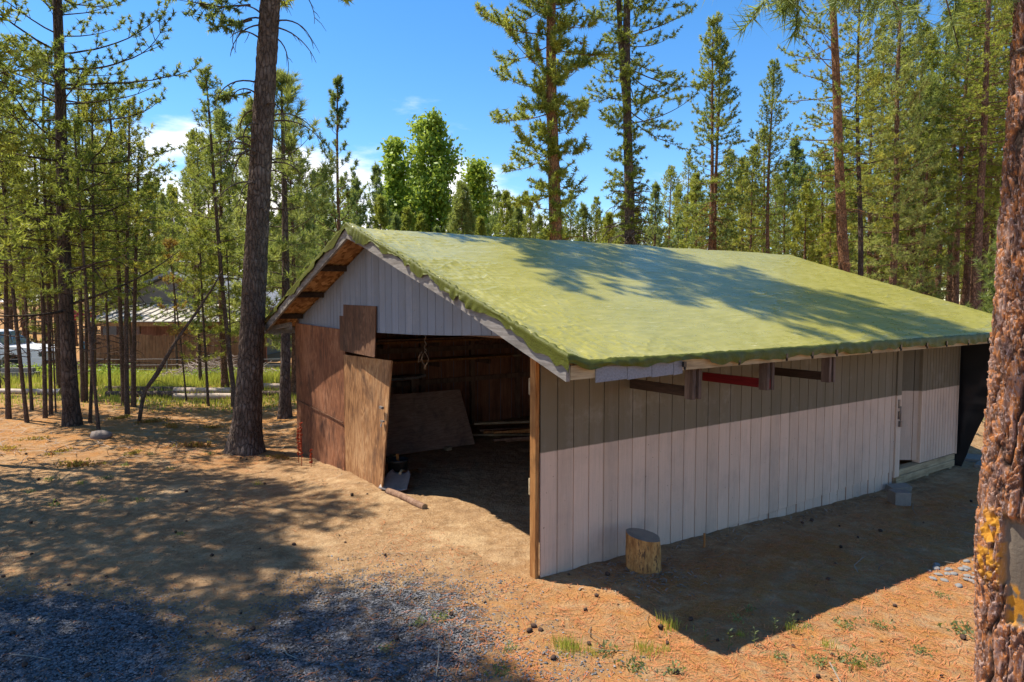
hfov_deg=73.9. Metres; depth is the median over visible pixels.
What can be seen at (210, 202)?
pine tree
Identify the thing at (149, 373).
shrub
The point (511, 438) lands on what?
board
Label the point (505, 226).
pine tree
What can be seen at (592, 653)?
grass tuft
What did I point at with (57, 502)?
weed
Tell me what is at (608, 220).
pine tree
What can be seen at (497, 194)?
pine tree
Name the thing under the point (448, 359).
board
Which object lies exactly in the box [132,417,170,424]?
dead bough
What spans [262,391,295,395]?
lying log
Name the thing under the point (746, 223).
pine tree
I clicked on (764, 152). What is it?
pine tree
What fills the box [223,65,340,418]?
pine tree
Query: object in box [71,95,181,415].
pine sapling
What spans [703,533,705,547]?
metal stake
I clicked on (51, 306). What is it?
pine sapling
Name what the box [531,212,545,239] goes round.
pine tree
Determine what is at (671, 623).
grass tuft
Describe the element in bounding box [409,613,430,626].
weed
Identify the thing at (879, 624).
weed
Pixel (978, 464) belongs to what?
concrete block
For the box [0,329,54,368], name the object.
pickup truck
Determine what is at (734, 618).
weed
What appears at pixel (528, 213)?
pine tree
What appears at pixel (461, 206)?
pine tree
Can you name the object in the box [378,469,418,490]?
shovel
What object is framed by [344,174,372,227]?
pine tree
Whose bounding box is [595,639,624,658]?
weed
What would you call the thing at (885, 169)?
pine tree
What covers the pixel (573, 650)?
grass tuft
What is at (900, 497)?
concrete block
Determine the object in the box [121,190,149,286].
pine tree
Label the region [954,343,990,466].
plastic sheet
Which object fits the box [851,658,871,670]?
grass tuft
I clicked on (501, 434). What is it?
board
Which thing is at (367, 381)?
plywood door
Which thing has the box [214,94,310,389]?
pine tree
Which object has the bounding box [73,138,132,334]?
pine tree
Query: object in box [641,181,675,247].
pine tree
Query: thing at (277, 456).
dead bough
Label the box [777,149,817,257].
pine tree
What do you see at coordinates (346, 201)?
pine tree
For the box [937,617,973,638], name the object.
weed
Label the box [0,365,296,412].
grass strip
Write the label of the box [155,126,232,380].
pine tree
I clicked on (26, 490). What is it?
weed
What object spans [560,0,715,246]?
pine tree
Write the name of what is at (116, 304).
pine tree
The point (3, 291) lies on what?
pine tree
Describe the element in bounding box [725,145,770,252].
pine tree
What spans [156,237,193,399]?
pine sapling
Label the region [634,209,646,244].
pine tree
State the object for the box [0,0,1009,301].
sky
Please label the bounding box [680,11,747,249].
pine tree
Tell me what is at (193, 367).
brush pile
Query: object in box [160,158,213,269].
pine tree
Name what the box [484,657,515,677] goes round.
weed
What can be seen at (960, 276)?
pine tree
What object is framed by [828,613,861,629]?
weed
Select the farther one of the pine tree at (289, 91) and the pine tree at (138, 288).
the pine tree at (138, 288)
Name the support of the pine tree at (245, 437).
on the ground
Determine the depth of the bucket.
10.00 m
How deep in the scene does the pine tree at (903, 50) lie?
35.23 m
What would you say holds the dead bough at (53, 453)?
on the ground
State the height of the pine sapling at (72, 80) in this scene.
8.984 m
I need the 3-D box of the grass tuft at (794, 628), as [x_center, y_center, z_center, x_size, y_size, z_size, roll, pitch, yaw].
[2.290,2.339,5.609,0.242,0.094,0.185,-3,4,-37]
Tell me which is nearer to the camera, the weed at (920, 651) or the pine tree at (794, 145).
the weed at (920, 651)
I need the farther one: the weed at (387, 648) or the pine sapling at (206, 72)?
the pine sapling at (206, 72)
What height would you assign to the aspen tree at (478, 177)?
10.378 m
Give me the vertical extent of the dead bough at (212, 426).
0.101 m
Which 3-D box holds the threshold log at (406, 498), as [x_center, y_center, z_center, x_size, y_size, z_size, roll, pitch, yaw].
[-1.417,2.117,9.133,0.132,0.096,0.950,-3,5,-41]
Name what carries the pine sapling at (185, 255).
on the ground
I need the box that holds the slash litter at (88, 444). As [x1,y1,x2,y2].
[0,399,285,463]
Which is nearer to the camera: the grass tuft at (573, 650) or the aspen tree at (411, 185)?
the grass tuft at (573, 650)
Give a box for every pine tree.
[0,0,71,384]
[0,0,203,426]
[0,2,48,357]
[0,117,39,387]
[0,125,40,336]
[0,152,39,329]
[0,246,21,318]
[3,141,89,388]
[15,207,52,342]
[24,237,58,343]
[28,132,91,296]
[50,207,91,345]
[71,140,123,382]
[72,158,147,390]
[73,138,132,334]
[89,129,154,364]
[96,130,144,334]
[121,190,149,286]
[121,194,140,284]
[129,184,174,284]
[132,175,166,282]
[144,188,164,277]
[148,183,190,275]
[149,186,194,370]
[149,191,183,276]
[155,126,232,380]
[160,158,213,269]
[164,131,218,333]
[165,0,354,456]
[165,108,243,387]
[175,206,196,269]
[186,137,232,270]
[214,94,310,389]
[215,168,243,275]
[215,208,244,275]
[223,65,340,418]
[225,129,280,302]
[265,131,318,395]
[268,201,300,291]
[279,173,344,349]
[280,168,326,345]
[288,159,317,286]
[295,73,366,269]
[308,196,336,257]
[311,167,341,250]
[336,189,360,228]
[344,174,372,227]
[360,162,395,229]
[366,194,392,229]
[388,213,401,230]
[400,206,418,230]
[414,211,427,231]
[433,225,440,232]
[444,179,477,234]
[474,0,617,240]
[475,215,486,235]
[485,188,515,236]
[493,189,518,237]
[508,206,526,237]
[518,203,539,238]
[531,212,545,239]
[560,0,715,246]
[562,189,579,240]
[571,200,595,242]
[585,196,604,242]
[597,211,616,243]
[614,204,623,243]
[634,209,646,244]
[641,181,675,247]
[650,165,693,247]
[656,225,666,246]
[669,212,689,248]
[672,150,707,248]
[675,171,709,249]
[676,195,692,242]
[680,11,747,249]
[683,37,757,250]
[696,0,1023,681]
[697,176,737,249]
[704,148,749,247]
[717,182,744,250]
[724,155,765,252]
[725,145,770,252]
[729,178,759,249]
[730,58,810,254]
[732,188,773,252]
[734,124,785,252]
[755,173,792,253]
[762,0,874,272]
[763,134,826,262]
[765,160,806,259]
[770,196,790,253]
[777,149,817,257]
[782,182,829,265]
[789,145,848,267]
[790,165,823,259]
[801,164,853,264]
[806,0,914,275]
[812,115,877,269]
[813,203,850,268]
[819,66,916,278]
[819,160,884,277]
[831,167,897,283]
[846,0,959,288]
[850,20,911,279]
[857,44,934,283]
[857,125,904,282]
[867,20,978,290]
[871,71,967,299]
[882,99,935,286]
[897,193,945,287]
[900,36,956,294]
[905,7,988,293]
[913,0,1009,305]
[915,201,947,294]
[919,0,986,301]
[921,0,1013,310]
[931,2,1009,306]
[936,20,1002,305]
[942,226,963,298]
[942,231,964,294]
[945,0,1013,310]
[949,0,1011,306]
[958,0,1014,254]
[963,203,1000,422]
[979,6,1013,266]
[983,98,1006,271]
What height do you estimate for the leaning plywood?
0.978 m
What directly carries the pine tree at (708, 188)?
on the ground
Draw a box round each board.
[376,336,485,341]
[376,338,501,344]
[381,335,461,338]
[391,376,418,380]
[392,355,483,360]
[393,354,520,361]
[393,355,512,363]
[395,353,514,359]
[395,354,503,360]
[472,433,539,435]
[474,419,539,424]
[479,426,539,430]
[484,430,539,432]
[492,427,539,433]
[493,435,539,440]
[505,438,539,441]
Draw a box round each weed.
[20,488,38,493]
[37,475,60,481]
[41,499,62,506]
[375,640,394,651]
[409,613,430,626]
[428,608,455,622]
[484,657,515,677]
[502,640,518,653]
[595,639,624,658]
[614,652,657,676]
[660,658,693,675]
[726,611,748,623]
[745,602,755,612]
[762,643,793,664]
[796,617,817,630]
[801,646,840,671]
[822,644,863,671]
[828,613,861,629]
[854,647,888,666]
[859,618,895,630]
[906,638,936,658]
[928,587,952,599]
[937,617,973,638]
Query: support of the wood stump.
on the ground
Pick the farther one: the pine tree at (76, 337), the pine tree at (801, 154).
the pine tree at (801, 154)
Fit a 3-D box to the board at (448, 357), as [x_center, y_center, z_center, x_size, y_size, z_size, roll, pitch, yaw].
[-1.597,0.372,13.627,3.501,0.040,0.085,-2,4,-35]
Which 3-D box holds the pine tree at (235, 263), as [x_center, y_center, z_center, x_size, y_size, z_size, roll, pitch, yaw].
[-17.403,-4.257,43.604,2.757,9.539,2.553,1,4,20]
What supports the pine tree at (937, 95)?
on the ground
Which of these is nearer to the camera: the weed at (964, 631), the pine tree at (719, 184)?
the weed at (964, 631)
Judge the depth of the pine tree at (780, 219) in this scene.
69.64 m
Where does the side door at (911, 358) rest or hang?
in the wooden shed
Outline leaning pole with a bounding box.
[137,271,223,421]
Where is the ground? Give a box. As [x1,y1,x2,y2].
[0,301,984,681]
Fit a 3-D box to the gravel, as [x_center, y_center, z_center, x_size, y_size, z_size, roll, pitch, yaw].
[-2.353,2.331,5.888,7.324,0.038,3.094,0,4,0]
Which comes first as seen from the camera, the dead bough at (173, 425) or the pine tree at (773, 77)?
the dead bough at (173, 425)
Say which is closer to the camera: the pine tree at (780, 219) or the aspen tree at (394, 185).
the aspen tree at (394, 185)
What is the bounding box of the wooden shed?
[264,229,989,578]
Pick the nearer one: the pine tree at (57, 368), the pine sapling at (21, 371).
the pine sapling at (21, 371)
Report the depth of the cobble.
6.57 m
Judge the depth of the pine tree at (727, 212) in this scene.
32.50 m
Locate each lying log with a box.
[0,388,60,393]
[105,386,195,390]
[105,391,178,396]
[172,393,230,398]
[173,387,230,392]
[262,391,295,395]
[264,383,279,387]
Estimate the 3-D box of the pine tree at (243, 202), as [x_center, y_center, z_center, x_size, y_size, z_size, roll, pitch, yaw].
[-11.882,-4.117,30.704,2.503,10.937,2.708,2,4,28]
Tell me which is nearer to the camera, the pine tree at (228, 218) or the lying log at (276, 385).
the lying log at (276, 385)
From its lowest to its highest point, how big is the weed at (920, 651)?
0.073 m
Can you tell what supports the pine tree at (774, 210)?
on the ground
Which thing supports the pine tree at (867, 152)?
on the ground
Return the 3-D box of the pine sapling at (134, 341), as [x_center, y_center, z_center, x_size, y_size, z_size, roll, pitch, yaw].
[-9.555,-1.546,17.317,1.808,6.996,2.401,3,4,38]
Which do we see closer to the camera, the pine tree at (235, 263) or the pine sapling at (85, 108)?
the pine sapling at (85, 108)
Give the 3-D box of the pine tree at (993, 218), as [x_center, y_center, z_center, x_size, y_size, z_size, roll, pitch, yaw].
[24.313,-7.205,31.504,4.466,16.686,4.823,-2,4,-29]
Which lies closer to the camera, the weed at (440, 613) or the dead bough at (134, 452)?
the weed at (440, 613)
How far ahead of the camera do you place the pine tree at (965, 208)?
38.55 m
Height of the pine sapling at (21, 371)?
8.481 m
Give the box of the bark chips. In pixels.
[564,491,885,599]
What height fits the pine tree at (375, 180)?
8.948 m
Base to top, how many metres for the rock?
0.223 m
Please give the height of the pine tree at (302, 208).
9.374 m
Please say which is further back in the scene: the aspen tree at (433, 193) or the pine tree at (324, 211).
the aspen tree at (433, 193)
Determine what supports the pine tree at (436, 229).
on the ground
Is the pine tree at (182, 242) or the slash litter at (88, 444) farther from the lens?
the pine tree at (182, 242)
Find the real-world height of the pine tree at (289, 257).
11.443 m
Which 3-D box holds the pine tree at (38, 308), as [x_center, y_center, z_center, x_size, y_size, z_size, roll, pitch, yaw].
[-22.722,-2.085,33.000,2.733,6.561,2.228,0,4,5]
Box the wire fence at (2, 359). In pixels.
[0,358,237,375]
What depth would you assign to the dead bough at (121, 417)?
15.73 m
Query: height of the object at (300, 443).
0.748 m
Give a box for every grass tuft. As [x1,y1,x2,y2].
[546,632,584,655]
[551,634,571,648]
[556,631,590,658]
[563,638,592,658]
[582,642,598,657]
[623,636,657,654]
[632,639,665,658]
[648,609,693,635]
[656,643,675,653]
[785,617,806,634]
[809,636,841,651]
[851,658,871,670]
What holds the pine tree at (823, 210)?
on the ground
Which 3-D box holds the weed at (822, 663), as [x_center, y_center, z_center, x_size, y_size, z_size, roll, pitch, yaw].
[2.296,2.371,5.049,0.259,0.092,0.268,1,4,14]
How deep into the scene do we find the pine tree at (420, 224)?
26.63 m
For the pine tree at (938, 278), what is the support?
on the ground
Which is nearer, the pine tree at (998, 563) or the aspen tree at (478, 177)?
the pine tree at (998, 563)
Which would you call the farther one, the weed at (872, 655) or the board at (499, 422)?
the board at (499, 422)
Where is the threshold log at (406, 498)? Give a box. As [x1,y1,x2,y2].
[385,488,427,508]
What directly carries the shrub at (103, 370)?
on the ground
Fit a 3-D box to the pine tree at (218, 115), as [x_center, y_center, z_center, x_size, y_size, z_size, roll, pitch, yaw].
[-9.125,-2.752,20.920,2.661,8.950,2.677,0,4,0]
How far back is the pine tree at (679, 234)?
39.64 m
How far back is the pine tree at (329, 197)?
50.30 m
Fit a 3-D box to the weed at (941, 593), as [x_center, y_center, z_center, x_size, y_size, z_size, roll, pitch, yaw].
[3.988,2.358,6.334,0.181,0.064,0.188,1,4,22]
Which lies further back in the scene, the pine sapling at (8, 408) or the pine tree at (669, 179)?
the pine tree at (669, 179)
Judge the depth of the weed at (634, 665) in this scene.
4.95 m
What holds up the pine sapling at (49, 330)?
on the ground
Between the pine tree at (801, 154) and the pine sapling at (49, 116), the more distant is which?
the pine tree at (801, 154)
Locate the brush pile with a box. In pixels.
[146,355,276,376]
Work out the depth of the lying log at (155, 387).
20.35 m
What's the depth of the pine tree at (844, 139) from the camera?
35.52 m
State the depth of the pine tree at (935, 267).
49.87 m
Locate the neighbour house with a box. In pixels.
[89,256,291,354]
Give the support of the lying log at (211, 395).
on the ground
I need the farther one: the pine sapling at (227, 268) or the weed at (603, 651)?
the pine sapling at (227, 268)
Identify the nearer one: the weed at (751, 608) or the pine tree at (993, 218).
the weed at (751, 608)
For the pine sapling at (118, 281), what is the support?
on the ground
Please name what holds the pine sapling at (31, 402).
on the ground
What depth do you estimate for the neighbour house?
32.94 m
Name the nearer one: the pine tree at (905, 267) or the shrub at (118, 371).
the shrub at (118, 371)
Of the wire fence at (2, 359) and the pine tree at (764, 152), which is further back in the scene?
the pine tree at (764, 152)
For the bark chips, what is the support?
on the ground
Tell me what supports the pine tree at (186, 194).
on the ground
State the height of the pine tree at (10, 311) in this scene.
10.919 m
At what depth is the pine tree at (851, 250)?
31.39 m
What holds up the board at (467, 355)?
on the wooden shed
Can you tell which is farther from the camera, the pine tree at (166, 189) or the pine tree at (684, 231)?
the pine tree at (684, 231)
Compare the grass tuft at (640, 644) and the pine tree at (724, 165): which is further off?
the pine tree at (724, 165)
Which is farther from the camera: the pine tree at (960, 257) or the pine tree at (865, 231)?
the pine tree at (960, 257)
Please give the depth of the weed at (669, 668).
4.93 m
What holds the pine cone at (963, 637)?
on the ground
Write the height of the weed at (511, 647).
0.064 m
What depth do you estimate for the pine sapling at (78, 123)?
13.66 m
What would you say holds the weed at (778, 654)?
on the ground
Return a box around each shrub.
[10,365,47,372]
[23,362,79,371]
[77,362,129,374]
[78,367,144,375]
[138,369,168,377]
[162,368,219,375]
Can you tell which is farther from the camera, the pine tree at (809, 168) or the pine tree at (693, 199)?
the pine tree at (809, 168)
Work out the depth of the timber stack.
22.51 m
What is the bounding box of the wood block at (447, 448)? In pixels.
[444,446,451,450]
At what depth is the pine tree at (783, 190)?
32.57 m
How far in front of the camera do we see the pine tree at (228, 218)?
51.66 m
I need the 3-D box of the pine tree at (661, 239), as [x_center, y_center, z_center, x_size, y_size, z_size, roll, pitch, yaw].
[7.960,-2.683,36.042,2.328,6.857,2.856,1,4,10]
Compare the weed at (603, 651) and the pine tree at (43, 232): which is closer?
the weed at (603, 651)
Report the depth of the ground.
6.91 m
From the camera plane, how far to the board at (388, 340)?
13.27 m
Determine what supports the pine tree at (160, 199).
on the ground
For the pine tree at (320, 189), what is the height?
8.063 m
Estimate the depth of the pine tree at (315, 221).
29.57 m
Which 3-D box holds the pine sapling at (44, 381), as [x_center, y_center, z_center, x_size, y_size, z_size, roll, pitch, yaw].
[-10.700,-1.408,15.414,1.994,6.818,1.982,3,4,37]
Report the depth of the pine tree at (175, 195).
27.22 m
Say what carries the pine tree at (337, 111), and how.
on the ground
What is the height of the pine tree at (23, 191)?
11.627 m
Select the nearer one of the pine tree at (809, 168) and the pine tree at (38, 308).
the pine tree at (38, 308)
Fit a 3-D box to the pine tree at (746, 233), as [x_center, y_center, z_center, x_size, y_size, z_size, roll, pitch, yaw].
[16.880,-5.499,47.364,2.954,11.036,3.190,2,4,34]
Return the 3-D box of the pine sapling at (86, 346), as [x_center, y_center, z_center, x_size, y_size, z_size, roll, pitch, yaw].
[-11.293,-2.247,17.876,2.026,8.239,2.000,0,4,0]
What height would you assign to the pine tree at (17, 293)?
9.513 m
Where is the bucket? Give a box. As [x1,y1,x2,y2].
[387,456,408,472]
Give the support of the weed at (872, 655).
on the ground
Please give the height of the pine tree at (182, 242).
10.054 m
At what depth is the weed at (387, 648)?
5.25 m
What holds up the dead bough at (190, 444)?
on the ground
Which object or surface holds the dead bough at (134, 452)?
on the ground
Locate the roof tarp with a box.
[265,222,991,374]
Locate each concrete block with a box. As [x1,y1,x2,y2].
[885,483,911,491]
[887,489,910,505]
[964,453,981,461]
[974,460,981,467]
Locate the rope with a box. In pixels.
[418,335,428,369]
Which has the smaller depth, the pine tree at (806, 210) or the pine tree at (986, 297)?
the pine tree at (986, 297)
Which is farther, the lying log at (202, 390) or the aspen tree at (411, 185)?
the aspen tree at (411, 185)
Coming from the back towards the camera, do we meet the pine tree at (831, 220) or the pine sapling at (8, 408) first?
the pine tree at (831, 220)
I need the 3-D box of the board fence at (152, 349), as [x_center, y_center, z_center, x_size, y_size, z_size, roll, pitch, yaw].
[-14.275,0.482,28.326,7.388,1.510,0.085,0,4,0]
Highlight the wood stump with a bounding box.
[625,528,660,573]
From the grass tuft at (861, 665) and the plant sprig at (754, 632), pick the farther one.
the plant sprig at (754, 632)
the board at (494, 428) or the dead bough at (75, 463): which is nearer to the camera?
the dead bough at (75, 463)
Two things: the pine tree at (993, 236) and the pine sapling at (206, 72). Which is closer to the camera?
the pine sapling at (206, 72)
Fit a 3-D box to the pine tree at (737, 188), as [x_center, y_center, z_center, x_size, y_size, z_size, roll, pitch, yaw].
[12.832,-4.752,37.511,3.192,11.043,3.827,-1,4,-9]
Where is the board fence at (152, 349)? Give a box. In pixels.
[83,334,238,370]
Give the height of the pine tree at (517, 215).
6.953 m
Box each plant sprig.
[751,626,757,645]
[788,613,796,632]
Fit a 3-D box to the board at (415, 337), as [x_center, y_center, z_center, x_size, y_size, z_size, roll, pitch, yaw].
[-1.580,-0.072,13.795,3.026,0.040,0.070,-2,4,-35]
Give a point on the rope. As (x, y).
(423, 354)
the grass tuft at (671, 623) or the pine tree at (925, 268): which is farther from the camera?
the pine tree at (925, 268)
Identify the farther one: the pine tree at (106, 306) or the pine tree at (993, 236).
the pine tree at (993, 236)
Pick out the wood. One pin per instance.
(681, 195)
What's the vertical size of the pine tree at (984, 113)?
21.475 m
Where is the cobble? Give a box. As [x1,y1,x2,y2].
[955,583,962,587]
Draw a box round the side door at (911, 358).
[900,349,919,459]
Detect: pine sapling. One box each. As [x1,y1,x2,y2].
[0,50,57,422]
[0,96,57,410]
[0,125,96,417]
[0,135,51,418]
[1,50,98,414]
[10,106,107,400]
[21,223,79,411]
[29,64,119,401]
[29,112,130,429]
[44,89,150,422]
[47,99,121,400]
[69,78,167,404]
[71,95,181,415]
[96,139,182,406]
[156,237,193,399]
[162,211,237,405]
[169,62,247,407]
[211,233,240,406]
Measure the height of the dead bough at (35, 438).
0.089 m
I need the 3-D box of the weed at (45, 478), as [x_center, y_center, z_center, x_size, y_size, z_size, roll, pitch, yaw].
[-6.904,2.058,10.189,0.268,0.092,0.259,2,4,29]
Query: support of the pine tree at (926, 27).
on the ground
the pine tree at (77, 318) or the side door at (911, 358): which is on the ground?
the pine tree at (77, 318)
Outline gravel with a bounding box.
[0,546,666,681]
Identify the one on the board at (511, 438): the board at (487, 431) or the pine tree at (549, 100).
the board at (487, 431)
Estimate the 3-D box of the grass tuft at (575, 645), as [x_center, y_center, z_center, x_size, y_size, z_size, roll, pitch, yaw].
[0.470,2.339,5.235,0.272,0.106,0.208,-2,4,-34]
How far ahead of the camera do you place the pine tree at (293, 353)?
18.76 m
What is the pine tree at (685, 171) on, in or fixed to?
on the ground
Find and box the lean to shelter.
[90,303,266,362]
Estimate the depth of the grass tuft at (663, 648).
5.25 m
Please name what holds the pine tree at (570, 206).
on the ground
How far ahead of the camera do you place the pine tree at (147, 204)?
44.54 m
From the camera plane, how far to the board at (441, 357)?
13.88 m
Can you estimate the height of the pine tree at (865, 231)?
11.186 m
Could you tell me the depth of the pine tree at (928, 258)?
45.40 m
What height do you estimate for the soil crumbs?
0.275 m
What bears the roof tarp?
on the wooden shed
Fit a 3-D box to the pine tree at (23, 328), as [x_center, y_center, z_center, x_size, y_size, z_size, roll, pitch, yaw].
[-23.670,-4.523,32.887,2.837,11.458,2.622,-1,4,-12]
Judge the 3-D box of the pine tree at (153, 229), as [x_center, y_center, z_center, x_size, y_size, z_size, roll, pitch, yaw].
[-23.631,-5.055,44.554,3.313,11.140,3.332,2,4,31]
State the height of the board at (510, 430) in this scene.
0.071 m
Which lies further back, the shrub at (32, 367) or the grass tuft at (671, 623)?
the shrub at (32, 367)
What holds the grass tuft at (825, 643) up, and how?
on the ground
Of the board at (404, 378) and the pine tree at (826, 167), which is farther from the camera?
the pine tree at (826, 167)
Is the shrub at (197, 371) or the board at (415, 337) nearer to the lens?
the board at (415, 337)
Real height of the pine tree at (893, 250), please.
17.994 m
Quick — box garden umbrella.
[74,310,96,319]
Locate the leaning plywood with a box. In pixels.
[386,389,474,456]
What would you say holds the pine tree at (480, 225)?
on the ground
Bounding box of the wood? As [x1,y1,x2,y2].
[0,176,992,331]
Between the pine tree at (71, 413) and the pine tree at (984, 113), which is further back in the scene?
the pine tree at (984, 113)
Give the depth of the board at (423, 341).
13.33 m
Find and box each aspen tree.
[371,135,414,230]
[394,106,477,232]
[400,166,440,230]
[459,154,498,236]
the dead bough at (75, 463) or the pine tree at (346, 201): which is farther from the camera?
the pine tree at (346, 201)
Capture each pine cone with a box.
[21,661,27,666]
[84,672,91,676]
[960,634,966,639]
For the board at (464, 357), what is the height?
0.040 m
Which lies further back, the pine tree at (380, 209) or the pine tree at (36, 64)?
the pine tree at (380, 209)
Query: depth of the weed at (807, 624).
5.64 m
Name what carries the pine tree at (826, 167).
on the ground
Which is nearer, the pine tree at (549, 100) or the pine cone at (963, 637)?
the pine cone at (963, 637)
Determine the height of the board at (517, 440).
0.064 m
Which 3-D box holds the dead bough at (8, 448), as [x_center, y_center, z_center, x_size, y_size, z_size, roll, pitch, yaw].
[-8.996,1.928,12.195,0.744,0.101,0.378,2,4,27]
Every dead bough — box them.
[0,444,26,451]
[15,435,48,440]
[39,447,76,455]
[53,458,111,468]
[108,414,131,420]
[123,449,141,456]
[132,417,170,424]
[162,421,186,428]
[169,441,216,447]
[195,424,225,429]
[266,452,290,460]
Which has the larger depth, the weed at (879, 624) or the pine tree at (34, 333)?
the pine tree at (34, 333)
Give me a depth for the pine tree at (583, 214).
24.75 m
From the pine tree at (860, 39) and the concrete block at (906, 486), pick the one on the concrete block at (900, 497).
the concrete block at (906, 486)
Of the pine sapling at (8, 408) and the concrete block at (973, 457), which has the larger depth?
the pine sapling at (8, 408)
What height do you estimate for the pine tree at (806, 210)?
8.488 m
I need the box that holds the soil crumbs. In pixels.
[0,433,974,681]
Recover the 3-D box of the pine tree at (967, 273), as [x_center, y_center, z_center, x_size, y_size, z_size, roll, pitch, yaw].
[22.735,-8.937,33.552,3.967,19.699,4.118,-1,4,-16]
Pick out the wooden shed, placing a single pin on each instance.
(666, 453)
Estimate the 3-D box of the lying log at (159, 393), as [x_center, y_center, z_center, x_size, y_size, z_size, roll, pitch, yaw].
[-10.488,1.513,19.330,1.978,0.205,0.220,0,4,-3]
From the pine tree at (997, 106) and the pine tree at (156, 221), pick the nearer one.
the pine tree at (997, 106)
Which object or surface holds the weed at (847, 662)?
on the ground
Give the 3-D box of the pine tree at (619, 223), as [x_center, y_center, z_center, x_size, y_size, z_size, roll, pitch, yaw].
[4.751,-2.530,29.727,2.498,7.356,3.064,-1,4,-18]
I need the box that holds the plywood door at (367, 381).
[344,354,392,490]
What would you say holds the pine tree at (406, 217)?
on the ground
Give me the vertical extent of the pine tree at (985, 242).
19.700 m
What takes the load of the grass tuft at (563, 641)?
on the ground
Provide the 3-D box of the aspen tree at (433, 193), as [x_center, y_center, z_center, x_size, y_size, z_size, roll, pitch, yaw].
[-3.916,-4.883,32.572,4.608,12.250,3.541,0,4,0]
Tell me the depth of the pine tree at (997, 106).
33.65 m
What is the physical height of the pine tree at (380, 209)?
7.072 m
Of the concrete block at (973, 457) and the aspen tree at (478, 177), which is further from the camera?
the aspen tree at (478, 177)
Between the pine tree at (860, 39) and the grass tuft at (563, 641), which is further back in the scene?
the pine tree at (860, 39)
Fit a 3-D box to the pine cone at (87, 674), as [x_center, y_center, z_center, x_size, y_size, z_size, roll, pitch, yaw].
[-3.042,2.394,4.884,0.045,0.036,0.037,-16,25,-26]
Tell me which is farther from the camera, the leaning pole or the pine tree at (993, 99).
the pine tree at (993, 99)
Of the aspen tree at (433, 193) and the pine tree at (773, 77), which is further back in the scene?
the aspen tree at (433, 193)
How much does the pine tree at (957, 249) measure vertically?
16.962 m
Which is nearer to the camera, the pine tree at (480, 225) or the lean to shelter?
the pine tree at (480, 225)
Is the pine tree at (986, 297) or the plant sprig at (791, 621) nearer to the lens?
the plant sprig at (791, 621)
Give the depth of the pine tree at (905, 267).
37.55 m
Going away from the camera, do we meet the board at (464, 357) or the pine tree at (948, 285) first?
the board at (464, 357)
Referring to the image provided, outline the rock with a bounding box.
[90,430,112,438]
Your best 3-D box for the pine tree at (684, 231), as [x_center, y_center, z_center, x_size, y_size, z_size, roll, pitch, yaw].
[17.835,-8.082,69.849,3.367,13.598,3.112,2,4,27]
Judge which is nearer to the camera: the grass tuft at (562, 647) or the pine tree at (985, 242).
the grass tuft at (562, 647)
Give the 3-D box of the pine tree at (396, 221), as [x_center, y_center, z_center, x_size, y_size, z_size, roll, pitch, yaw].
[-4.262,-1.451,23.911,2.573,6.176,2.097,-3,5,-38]
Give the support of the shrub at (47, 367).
on the ground
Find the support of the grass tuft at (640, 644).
on the ground
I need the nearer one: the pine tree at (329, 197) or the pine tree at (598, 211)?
the pine tree at (598, 211)
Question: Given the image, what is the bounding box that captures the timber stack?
[0,368,41,378]
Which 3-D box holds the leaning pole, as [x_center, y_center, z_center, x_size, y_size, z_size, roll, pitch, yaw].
[-7.601,0.119,15.639,1.899,3.475,0.361,-2,4,-29]
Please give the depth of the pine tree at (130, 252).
53.49 m

